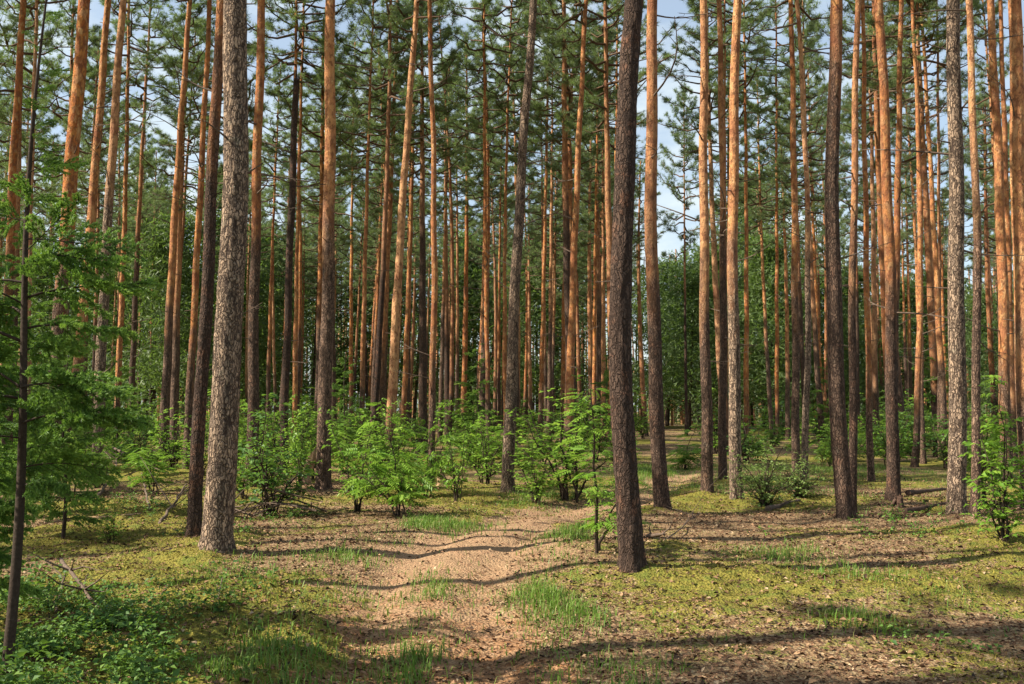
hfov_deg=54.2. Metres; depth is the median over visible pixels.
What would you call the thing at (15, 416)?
leafy shrub
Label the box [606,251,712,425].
young tree
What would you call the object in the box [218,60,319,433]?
pine tree
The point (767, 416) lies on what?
leafy shrub
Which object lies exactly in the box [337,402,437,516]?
leafy shrub
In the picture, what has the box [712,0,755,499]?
pine tree
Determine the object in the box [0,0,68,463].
pine tree
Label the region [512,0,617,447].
pine tree
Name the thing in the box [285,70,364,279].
pine tree
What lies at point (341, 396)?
leafy shrub
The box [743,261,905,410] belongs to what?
young tree
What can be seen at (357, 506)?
leafy shrub
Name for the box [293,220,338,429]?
pine tree
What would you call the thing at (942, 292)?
pine tree
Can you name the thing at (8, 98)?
pine tree
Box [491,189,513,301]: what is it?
pine tree
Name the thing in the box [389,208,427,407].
pine tree
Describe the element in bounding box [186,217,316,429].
young tree
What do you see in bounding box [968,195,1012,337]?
pine tree
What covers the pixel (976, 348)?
pine tree
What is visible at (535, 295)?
young tree
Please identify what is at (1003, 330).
pine tree
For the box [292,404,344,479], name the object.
leafy shrub
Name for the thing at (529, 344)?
pine tree
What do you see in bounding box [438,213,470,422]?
pine tree
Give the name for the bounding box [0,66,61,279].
pine tree
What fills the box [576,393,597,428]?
leafy shrub
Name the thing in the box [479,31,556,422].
pine tree
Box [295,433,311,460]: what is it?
leafy shrub
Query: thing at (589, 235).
pine tree
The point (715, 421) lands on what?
leafy shrub
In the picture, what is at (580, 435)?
leafy shrub
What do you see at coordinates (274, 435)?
leafy shrub
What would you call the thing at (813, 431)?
leafy shrub
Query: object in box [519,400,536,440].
leafy shrub
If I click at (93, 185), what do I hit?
pine tree
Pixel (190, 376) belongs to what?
pine tree
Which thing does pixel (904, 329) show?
pine tree
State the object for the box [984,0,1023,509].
pine tree
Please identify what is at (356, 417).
leafy shrub
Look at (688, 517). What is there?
fallen branch
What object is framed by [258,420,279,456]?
leafy shrub
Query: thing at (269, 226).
pine tree
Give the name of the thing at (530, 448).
leafy shrub
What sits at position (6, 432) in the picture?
young spruce
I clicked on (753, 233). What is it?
pine tree
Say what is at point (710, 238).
pine tree
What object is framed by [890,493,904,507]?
rotten stump
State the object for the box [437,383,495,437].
leafy shrub
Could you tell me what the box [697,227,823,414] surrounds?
young tree
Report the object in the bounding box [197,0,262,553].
pine tree
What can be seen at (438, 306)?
pine tree
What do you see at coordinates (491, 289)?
pine tree
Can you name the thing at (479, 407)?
young spruce
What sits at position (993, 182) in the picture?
pine tree
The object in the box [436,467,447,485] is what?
rotten stump
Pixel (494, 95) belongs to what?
pine tree
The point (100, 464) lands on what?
leafy shrub
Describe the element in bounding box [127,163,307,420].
young tree
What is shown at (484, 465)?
leafy shrub
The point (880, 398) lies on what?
leafy shrub
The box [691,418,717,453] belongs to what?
leafy shrub
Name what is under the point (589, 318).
pine tree
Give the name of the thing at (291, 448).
leafy shrub
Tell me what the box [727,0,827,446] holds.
pine tree
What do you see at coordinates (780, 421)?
leafy shrub
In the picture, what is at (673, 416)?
distant woodland
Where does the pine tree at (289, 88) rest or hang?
on the ground at (686, 584)
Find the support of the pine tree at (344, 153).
on the ground at (686, 584)
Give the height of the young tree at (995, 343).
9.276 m
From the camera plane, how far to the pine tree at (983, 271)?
87.86 m
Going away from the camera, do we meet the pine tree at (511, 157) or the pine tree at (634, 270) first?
the pine tree at (511, 157)
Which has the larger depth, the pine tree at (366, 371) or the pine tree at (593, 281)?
the pine tree at (593, 281)
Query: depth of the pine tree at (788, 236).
75.10 m
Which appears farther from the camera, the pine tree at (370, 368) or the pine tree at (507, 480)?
the pine tree at (370, 368)
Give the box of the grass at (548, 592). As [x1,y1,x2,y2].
[36,460,1023,683]
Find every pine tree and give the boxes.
[0,0,59,325]
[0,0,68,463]
[0,0,91,423]
[0,0,95,423]
[0,0,146,215]
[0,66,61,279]
[0,73,46,285]
[0,83,21,233]
[0,101,39,253]
[0,215,22,365]
[1,0,26,456]
[2,197,44,350]
[20,134,84,317]
[22,142,83,249]
[40,29,138,395]
[45,0,90,491]
[50,48,145,432]
[58,145,117,282]
[64,0,161,445]
[64,0,199,442]
[76,196,87,246]
[79,113,132,247]
[80,100,154,432]
[85,0,135,466]
[88,0,191,440]
[95,169,144,401]
[111,149,170,367]
[114,128,167,432]
[121,145,151,424]
[125,0,223,454]
[127,145,189,414]
[127,193,151,415]
[134,0,191,459]
[134,175,171,411]
[141,10,223,438]
[142,193,169,414]
[157,0,252,468]
[160,0,307,207]
[166,0,262,536]
[184,155,221,281]
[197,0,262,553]
[198,0,324,486]
[212,0,357,444]
[215,153,283,422]
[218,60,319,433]
[243,175,269,353]
[247,0,360,444]
[247,129,302,435]
[249,7,366,448]
[249,80,337,435]
[250,213,282,423]
[262,156,312,369]
[275,197,318,397]
[281,225,315,323]
[282,232,314,309]
[285,0,378,489]
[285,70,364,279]
[288,125,360,260]
[293,173,361,313]
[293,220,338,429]
[294,203,349,311]
[296,46,382,440]
[302,213,317,410]
[305,34,401,443]
[308,197,358,297]
[312,0,436,454]
[314,188,358,314]
[314,233,355,306]
[335,0,447,448]
[335,187,395,425]
[335,215,360,413]
[338,40,426,434]
[339,123,419,423]
[342,190,392,419]
[348,147,414,409]
[349,63,419,432]
[349,190,403,298]
[353,165,403,308]
[353,180,396,409]
[357,0,428,439]
[357,0,482,453]
[368,99,448,440]
[369,0,468,462]
[370,0,458,445]
[389,197,439,410]
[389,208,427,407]
[392,186,431,424]
[394,0,469,477]
[395,184,460,372]
[400,1,493,444]
[403,197,442,427]
[403,236,440,423]
[407,61,494,434]
[412,231,441,327]
[417,55,483,441]
[425,122,482,431]
[426,205,474,345]
[426,240,442,379]
[428,38,508,435]
[432,0,539,449]
[437,0,529,438]
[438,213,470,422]
[441,205,482,409]
[452,91,514,418]
[453,103,514,432]
[460,184,512,426]
[461,149,523,431]
[462,71,536,436]
[466,0,569,428]
[471,0,569,491]
[477,4,556,444]
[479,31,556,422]
[479,163,524,428]
[481,243,522,381]
[489,210,512,340]
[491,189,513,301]
[498,159,543,428]
[502,0,589,445]
[502,173,557,432]
[504,50,594,441]
[509,100,573,432]
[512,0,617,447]
[512,0,622,446]
[516,0,623,440]
[520,313,532,419]
[521,307,534,416]
[522,155,592,433]
[522,175,562,432]
[522,206,548,425]
[523,0,624,467]
[524,145,584,432]
[527,184,562,298]
[538,221,561,420]
[539,0,690,451]
[539,253,592,323]
[540,201,593,319]
[543,129,594,406]
[546,186,585,422]
[548,23,639,443]
[557,84,614,438]
[558,0,663,444]
[561,103,613,419]
[561,142,636,324]
[572,25,645,440]
[577,147,644,434]
[578,165,612,421]
[578,239,587,386]
[578,259,606,419]
[579,258,606,324]
[579,259,606,334]
[581,141,611,258]
[581,218,606,302]
[586,162,644,290]
[591,135,644,254]
[599,0,647,572]
[605,242,607,333]
[606,265,642,325]
[611,156,673,435]
[631,275,646,423]
[632,221,645,407]
[632,238,645,299]
[641,0,715,509]
[657,0,727,492]
[657,80,719,434]
[658,0,761,393]
[674,0,776,454]
[677,245,691,288]
[680,0,768,479]
[685,46,779,369]
[692,196,719,412]
[695,0,794,449]
[695,225,710,281]
[709,199,742,276]
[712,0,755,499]
[715,71,804,443]
[726,166,783,429]
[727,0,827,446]
[738,230,753,425]
[739,98,824,440]
[740,0,854,473]
[746,0,869,479]
[754,0,859,447]
[754,63,842,442]
[763,38,861,439]
[763,169,804,399]
[786,111,849,423]
[800,172,841,427]
[800,240,814,423]
[801,247,822,424]
[803,0,923,385]
[812,0,894,518]
[817,174,858,278]
[818,210,860,413]
[819,0,988,463]
[821,0,912,451]
[822,83,893,437]
[826,0,905,481]
[839,0,860,512]
[839,21,916,433]
[839,177,882,432]
[848,0,965,500]
[850,0,983,456]
[857,184,904,423]
[861,0,1023,513]
[865,0,1006,459]
[866,0,936,386]
[866,0,973,466]
[866,0,981,456]
[874,55,948,319]
[891,151,924,415]
[892,102,964,344]
[893,181,917,410]
[898,0,1023,516]
[900,216,947,426]
[909,220,947,312]
[919,0,1014,483]
[923,187,972,424]
[935,203,965,292]
[943,0,1010,452]
[943,84,1012,432]
[943,181,995,428]
[946,254,971,420]
[963,0,1023,471]
[963,95,1011,415]
[964,203,1013,297]
[968,163,1012,277]
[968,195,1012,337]
[982,125,1011,231]
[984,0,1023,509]
[987,105,1011,242]
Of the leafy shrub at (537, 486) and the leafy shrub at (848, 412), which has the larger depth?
the leafy shrub at (848, 412)
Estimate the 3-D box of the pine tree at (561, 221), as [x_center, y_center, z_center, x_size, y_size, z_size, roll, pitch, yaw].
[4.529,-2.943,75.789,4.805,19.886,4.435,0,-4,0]
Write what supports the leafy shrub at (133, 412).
on the ground at (686, 584)
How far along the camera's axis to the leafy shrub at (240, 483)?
17.43 m
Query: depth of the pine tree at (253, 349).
19.64 m
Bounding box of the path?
[262,470,700,683]
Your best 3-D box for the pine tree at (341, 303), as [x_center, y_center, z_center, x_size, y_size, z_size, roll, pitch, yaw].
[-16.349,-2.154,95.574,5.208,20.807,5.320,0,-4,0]
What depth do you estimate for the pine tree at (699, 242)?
88.73 m
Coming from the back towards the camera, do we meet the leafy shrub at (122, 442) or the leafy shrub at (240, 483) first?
the leafy shrub at (122, 442)
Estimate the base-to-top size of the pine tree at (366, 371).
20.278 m
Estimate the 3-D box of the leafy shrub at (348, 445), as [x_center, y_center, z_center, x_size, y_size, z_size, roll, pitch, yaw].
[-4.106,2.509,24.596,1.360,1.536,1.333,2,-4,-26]
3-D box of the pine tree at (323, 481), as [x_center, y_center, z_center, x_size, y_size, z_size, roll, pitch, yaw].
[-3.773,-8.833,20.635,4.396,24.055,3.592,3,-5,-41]
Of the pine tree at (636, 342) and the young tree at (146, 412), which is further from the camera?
the pine tree at (636, 342)
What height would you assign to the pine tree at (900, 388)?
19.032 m
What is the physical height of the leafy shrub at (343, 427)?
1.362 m
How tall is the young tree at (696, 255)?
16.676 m
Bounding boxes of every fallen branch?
[27,394,189,496]
[27,550,107,612]
[28,554,95,610]
[111,428,167,473]
[140,456,205,523]
[141,456,238,510]
[646,521,672,537]
[663,462,730,540]
[765,498,800,511]
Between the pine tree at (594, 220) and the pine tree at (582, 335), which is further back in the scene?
the pine tree at (582, 335)
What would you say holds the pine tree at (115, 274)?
on the ground at (686, 584)
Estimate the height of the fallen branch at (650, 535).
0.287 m
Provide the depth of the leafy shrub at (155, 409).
68.95 m
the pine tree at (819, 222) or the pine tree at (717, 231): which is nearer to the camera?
the pine tree at (819, 222)
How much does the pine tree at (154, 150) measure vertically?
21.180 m
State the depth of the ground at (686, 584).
9.43 m
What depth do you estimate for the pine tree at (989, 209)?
81.23 m
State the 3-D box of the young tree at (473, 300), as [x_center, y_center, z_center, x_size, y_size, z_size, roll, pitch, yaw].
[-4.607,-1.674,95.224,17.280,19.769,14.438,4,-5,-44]
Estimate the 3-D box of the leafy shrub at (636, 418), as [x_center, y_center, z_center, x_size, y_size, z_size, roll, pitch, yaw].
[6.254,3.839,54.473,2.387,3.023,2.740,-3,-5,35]
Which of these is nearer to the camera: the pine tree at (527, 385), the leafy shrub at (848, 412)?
the leafy shrub at (848, 412)
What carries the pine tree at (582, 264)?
on the ground at (686, 584)
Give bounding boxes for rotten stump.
[292,446,316,484]
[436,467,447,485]
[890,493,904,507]
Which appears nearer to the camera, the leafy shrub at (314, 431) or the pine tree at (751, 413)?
the leafy shrub at (314, 431)
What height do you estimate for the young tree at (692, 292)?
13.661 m
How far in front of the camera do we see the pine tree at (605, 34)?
34.06 m
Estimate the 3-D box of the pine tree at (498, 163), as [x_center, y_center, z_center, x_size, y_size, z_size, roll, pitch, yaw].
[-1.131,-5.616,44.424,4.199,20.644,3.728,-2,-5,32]
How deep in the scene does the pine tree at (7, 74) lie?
34.21 m
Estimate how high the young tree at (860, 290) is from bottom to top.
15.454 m
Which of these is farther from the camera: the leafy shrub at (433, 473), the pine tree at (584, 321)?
the pine tree at (584, 321)
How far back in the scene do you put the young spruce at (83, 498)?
12.55 m
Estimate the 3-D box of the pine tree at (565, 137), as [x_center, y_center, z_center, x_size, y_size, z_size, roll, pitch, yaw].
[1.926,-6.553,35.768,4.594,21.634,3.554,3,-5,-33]
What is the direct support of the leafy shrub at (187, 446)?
on the ground at (686, 584)
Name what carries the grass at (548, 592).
on the ground at (686, 584)
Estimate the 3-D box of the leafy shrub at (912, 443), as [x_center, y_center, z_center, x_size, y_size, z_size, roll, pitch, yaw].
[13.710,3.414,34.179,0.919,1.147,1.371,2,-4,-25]
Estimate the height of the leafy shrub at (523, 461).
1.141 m
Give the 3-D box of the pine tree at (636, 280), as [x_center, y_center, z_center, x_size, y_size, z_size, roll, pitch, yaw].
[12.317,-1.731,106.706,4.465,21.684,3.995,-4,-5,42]
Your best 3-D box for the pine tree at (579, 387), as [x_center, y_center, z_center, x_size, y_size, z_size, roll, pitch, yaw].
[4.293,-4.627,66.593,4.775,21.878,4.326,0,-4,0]
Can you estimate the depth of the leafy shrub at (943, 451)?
27.88 m
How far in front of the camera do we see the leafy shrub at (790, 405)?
69.31 m
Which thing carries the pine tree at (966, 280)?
on the ground at (686, 584)
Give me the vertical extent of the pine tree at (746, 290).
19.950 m
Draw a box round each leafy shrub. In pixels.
[0,414,32,462]
[13,408,33,444]
[16,380,135,467]
[31,403,112,492]
[79,435,120,488]
[84,436,122,469]
[94,492,126,543]
[104,403,130,456]
[110,398,172,468]
[110,432,139,465]
[117,430,188,492]
[127,433,148,453]
[135,401,158,441]
[136,438,160,469]
[143,399,159,428]
[147,394,208,470]
[160,425,182,464]
[175,410,208,474]
[205,391,269,463]
[206,376,246,427]
[235,393,322,515]
[236,427,264,498]
[237,417,261,462]
[238,411,269,447]
[239,394,298,486]
[239,406,265,438]
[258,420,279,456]
[262,419,299,456]
[268,399,313,437]
[270,400,336,443]
[272,394,321,493]
[278,390,314,426]
[288,418,309,451]
[289,387,314,420]
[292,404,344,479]
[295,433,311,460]
[296,406,353,461]
[321,398,390,511]
[331,413,368,473]
[332,420,353,443]
[336,388,370,429]
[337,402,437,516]
[337,406,358,443]
[347,402,410,450]
[348,428,405,495]
[359,409,403,459]
[361,401,413,461]
[364,405,396,442]
[365,415,401,466]
[379,433,429,485]
[401,412,418,450]
[402,412,460,497]
[409,405,428,441]
[416,438,462,466]
[428,404,460,429]
[431,400,479,501]
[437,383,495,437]
[442,411,479,450]
[447,400,526,483]
[451,403,496,469]
[471,420,503,452]
[490,425,517,458]
[501,432,538,471]
[502,374,641,502]
[510,444,556,502]
[515,420,550,466]
[516,413,563,463]
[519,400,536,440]
[520,403,556,430]
[537,401,560,429]
[543,406,560,436]
[551,412,597,469]
[560,393,611,460]
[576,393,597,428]
[577,401,607,436]
[604,446,613,461]
[605,386,648,429]
[634,407,649,438]
[666,424,715,469]
[691,388,728,440]
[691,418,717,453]
[714,415,783,462]
[723,438,811,506]
[741,415,774,460]
[756,391,811,436]
[758,394,799,422]
[758,399,790,434]
[758,400,784,431]
[760,419,786,445]
[764,387,816,427]
[771,450,832,498]
[772,394,816,429]
[780,419,814,451]
[799,405,827,437]
[808,428,831,464]
[810,430,858,465]
[816,414,848,455]
[816,414,861,438]
[817,423,878,458]
[846,392,864,430]
[846,395,884,426]
[847,420,865,438]
[848,410,885,456]
[848,432,873,454]
[858,403,936,457]
[861,405,916,468]
[873,398,928,450]
[873,404,936,456]
[879,386,924,420]
[879,396,885,430]
[880,388,929,425]
[902,428,931,452]
[903,411,987,468]
[913,393,948,431]
[925,427,970,459]
[939,375,1018,502]
[967,409,999,467]
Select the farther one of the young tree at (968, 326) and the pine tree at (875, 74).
the young tree at (968, 326)
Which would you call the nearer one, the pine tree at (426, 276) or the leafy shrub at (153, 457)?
the leafy shrub at (153, 457)
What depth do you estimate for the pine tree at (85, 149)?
46.73 m
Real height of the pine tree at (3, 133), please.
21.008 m
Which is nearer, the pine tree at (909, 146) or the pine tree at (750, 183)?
the pine tree at (750, 183)
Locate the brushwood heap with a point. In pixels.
(258, 505)
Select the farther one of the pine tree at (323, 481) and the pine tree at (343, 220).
the pine tree at (343, 220)
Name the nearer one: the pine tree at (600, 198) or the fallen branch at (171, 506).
the fallen branch at (171, 506)
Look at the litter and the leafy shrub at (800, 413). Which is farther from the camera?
the leafy shrub at (800, 413)
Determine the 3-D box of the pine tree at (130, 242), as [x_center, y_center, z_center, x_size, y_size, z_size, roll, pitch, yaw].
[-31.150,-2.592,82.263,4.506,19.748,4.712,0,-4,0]
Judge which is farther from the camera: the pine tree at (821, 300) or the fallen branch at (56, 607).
the pine tree at (821, 300)
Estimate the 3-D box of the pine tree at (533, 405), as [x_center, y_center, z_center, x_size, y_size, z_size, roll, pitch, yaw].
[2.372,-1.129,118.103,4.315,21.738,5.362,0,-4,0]
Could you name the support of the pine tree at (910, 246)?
on the ground at (686, 584)
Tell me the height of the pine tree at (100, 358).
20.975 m
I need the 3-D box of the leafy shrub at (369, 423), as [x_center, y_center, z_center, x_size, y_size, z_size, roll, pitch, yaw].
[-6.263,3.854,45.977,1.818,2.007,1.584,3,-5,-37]
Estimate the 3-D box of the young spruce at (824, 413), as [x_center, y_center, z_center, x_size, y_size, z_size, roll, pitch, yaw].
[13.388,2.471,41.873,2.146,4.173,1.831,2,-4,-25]
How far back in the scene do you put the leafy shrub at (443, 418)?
64.85 m
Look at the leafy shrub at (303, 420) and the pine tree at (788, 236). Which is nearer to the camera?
the leafy shrub at (303, 420)
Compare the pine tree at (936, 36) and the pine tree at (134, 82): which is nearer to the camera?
the pine tree at (936, 36)
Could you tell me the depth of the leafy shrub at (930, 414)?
61.29 m
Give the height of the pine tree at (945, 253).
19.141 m
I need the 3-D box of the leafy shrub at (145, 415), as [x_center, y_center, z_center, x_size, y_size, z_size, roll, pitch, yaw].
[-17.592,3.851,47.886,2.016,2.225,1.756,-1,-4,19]
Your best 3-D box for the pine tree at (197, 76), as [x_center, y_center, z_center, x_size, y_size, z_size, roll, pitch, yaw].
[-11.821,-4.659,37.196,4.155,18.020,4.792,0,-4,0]
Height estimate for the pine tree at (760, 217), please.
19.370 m
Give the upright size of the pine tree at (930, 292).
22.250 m
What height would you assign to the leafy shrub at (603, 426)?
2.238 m
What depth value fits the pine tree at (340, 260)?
89.73 m
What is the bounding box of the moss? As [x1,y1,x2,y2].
[0,486,1023,683]
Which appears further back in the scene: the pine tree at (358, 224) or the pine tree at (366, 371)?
the pine tree at (366, 371)
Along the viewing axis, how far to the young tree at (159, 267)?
65.08 m
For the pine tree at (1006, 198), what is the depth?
26.82 m
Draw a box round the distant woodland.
[38,232,1013,425]
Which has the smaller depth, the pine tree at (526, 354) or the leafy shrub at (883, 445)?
the leafy shrub at (883, 445)
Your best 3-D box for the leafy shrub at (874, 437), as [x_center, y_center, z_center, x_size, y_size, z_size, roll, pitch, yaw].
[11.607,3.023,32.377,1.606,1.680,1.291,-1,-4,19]
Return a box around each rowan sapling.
[550,387,651,553]
[958,376,1023,541]
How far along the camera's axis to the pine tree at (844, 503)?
14.26 m
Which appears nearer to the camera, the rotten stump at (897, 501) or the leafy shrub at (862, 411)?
the rotten stump at (897, 501)
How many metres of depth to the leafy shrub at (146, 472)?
18.66 m
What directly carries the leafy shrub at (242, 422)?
on the ground at (686, 584)
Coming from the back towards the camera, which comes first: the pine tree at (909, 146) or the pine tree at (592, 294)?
the pine tree at (592, 294)
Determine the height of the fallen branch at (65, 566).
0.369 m
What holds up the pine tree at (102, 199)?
on the ground at (686, 584)
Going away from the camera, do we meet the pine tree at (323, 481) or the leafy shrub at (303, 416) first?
the pine tree at (323, 481)
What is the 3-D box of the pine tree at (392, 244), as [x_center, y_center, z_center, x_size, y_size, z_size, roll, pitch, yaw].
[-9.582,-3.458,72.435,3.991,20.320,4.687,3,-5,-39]
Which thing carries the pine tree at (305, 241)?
on the ground at (686, 584)
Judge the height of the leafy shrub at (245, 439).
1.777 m
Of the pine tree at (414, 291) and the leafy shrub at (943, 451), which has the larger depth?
the pine tree at (414, 291)
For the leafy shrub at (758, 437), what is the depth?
30.58 m
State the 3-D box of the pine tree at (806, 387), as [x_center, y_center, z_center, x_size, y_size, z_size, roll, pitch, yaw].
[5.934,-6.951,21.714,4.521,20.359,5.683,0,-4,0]
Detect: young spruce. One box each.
[0,0,163,674]
[0,241,87,503]
[0,254,53,600]
[9,354,120,538]
[104,358,156,463]
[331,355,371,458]
[451,340,504,451]
[585,355,634,442]
[801,353,848,446]
[911,325,948,448]
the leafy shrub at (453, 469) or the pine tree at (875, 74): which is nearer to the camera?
the leafy shrub at (453, 469)
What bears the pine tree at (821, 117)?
on the ground at (686, 584)
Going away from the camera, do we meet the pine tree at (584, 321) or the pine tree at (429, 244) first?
the pine tree at (429, 244)
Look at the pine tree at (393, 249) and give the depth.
60.21 m
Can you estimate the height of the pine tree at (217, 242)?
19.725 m
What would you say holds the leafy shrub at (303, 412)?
on the ground at (686, 584)
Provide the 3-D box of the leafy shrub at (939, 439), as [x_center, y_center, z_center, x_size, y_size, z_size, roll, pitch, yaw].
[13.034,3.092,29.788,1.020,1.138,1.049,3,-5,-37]
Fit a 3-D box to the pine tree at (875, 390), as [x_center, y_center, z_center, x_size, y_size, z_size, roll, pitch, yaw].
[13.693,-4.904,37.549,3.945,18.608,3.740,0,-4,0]
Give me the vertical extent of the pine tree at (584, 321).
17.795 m
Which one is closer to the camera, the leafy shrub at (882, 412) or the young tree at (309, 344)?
the leafy shrub at (882, 412)
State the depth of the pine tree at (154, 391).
78.55 m
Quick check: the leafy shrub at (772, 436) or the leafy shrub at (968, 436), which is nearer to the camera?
the leafy shrub at (968, 436)
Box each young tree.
[0,242,114,397]
[40,178,207,414]
[67,233,161,408]
[91,206,246,414]
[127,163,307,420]
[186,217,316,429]
[211,235,399,410]
[304,240,454,408]
[387,228,536,417]
[469,232,607,424]
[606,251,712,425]
[632,258,765,430]
[636,238,772,422]
[668,160,860,427]
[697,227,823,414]
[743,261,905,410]
[812,259,903,428]
[843,276,948,414]
[899,262,996,410]
[929,287,997,429]
[966,279,1013,410]
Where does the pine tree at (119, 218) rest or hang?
on the ground at (686, 584)
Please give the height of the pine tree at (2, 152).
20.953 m
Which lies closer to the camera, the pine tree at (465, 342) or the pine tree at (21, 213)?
the pine tree at (465, 342)
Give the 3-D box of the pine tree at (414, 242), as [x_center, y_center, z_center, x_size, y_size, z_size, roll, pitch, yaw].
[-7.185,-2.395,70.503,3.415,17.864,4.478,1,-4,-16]
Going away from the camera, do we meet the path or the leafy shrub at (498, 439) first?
the path
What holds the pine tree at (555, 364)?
on the ground at (686, 584)
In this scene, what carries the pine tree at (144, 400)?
on the ground at (686, 584)
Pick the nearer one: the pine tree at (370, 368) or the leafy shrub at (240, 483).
the leafy shrub at (240, 483)
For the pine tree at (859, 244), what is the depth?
69.32 m
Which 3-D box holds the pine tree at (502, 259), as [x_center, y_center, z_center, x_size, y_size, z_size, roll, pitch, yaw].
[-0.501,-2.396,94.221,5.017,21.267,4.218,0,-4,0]
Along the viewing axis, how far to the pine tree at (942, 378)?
31.42 m
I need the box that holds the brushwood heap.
[234,487,326,520]
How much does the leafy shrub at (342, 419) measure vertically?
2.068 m
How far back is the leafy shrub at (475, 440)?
27.48 m
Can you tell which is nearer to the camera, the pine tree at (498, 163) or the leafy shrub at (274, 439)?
the leafy shrub at (274, 439)
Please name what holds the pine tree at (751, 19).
on the ground at (686, 584)
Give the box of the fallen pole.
[89,513,139,518]
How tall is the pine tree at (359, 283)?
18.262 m
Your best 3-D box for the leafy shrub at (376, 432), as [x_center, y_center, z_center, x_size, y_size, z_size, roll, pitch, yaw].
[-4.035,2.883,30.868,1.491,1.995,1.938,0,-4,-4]
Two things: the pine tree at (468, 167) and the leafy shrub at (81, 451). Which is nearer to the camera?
the leafy shrub at (81, 451)
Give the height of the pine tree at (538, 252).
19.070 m
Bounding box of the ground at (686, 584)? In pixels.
[0,412,1023,683]
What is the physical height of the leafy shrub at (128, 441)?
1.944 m
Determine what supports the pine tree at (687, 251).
on the ground at (686, 584)
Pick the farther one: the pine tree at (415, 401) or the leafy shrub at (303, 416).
the pine tree at (415, 401)
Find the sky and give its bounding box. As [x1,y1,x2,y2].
[0,0,1023,411]
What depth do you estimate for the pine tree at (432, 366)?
22.41 m
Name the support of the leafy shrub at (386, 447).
on the ground at (686, 584)
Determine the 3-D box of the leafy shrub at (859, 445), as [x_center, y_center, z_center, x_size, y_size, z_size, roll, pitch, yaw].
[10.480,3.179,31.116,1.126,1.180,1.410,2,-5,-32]
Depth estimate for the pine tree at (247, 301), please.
66.27 m
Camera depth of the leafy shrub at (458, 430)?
38.87 m
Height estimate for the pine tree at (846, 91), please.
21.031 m
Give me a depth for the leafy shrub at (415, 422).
49.99 m
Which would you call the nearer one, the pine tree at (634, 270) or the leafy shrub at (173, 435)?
the leafy shrub at (173, 435)
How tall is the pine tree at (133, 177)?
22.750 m
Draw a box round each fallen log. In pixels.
[902,502,945,513]
[905,488,946,495]
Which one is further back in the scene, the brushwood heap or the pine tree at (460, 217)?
the pine tree at (460, 217)
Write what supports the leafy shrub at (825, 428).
on the ground at (686, 584)
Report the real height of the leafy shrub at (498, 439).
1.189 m
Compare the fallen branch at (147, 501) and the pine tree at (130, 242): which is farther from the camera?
the pine tree at (130, 242)
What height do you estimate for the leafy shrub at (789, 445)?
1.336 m
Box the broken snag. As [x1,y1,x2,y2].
[249,69,338,469]
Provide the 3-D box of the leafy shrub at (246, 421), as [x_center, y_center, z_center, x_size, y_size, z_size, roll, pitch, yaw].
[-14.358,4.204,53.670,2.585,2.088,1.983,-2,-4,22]
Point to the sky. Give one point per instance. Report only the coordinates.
(669, 241)
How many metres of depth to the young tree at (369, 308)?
93.70 m
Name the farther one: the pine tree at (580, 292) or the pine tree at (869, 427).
the pine tree at (580, 292)
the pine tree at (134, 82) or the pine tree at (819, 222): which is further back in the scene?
the pine tree at (819, 222)
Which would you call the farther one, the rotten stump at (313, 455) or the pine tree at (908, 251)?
the pine tree at (908, 251)
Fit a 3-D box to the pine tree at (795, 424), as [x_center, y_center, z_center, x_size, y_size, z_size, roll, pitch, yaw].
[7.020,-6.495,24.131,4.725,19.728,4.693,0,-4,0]
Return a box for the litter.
[0,473,1023,683]
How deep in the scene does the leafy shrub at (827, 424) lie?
34.94 m
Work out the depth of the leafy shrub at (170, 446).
24.77 m
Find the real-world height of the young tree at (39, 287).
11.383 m
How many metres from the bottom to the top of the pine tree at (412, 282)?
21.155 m
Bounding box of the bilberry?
[0,486,1008,683]
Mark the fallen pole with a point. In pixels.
(111, 516)
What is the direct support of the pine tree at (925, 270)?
on the ground at (686, 584)
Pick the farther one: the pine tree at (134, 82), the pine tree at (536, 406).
the pine tree at (536, 406)
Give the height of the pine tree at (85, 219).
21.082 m
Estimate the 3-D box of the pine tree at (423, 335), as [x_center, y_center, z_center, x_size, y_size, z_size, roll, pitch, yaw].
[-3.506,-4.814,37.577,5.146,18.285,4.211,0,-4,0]
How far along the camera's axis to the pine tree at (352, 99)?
36.92 m
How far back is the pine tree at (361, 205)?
58.29 m
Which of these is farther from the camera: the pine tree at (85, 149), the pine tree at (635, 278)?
the pine tree at (635, 278)
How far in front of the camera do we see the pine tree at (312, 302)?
103.59 m
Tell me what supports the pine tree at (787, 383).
on the ground at (686, 584)
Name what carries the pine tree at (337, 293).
on the ground at (686, 584)
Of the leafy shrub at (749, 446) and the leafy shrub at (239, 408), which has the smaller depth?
the leafy shrub at (749, 446)
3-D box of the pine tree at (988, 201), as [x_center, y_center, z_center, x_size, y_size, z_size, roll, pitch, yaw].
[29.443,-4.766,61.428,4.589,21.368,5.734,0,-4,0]
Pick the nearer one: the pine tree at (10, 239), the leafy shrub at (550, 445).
the pine tree at (10, 239)
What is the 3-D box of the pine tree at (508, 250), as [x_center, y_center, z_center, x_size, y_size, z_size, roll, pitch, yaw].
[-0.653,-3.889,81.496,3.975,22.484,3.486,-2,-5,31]
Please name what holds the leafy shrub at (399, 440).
on the ground at (686, 584)
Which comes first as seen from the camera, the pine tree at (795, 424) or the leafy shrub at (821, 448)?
the pine tree at (795, 424)
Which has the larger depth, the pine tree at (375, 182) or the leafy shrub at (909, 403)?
the leafy shrub at (909, 403)
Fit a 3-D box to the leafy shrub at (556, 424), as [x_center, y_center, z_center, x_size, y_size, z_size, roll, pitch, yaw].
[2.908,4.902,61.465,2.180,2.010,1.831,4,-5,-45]
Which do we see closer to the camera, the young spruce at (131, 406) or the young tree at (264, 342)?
the young spruce at (131, 406)

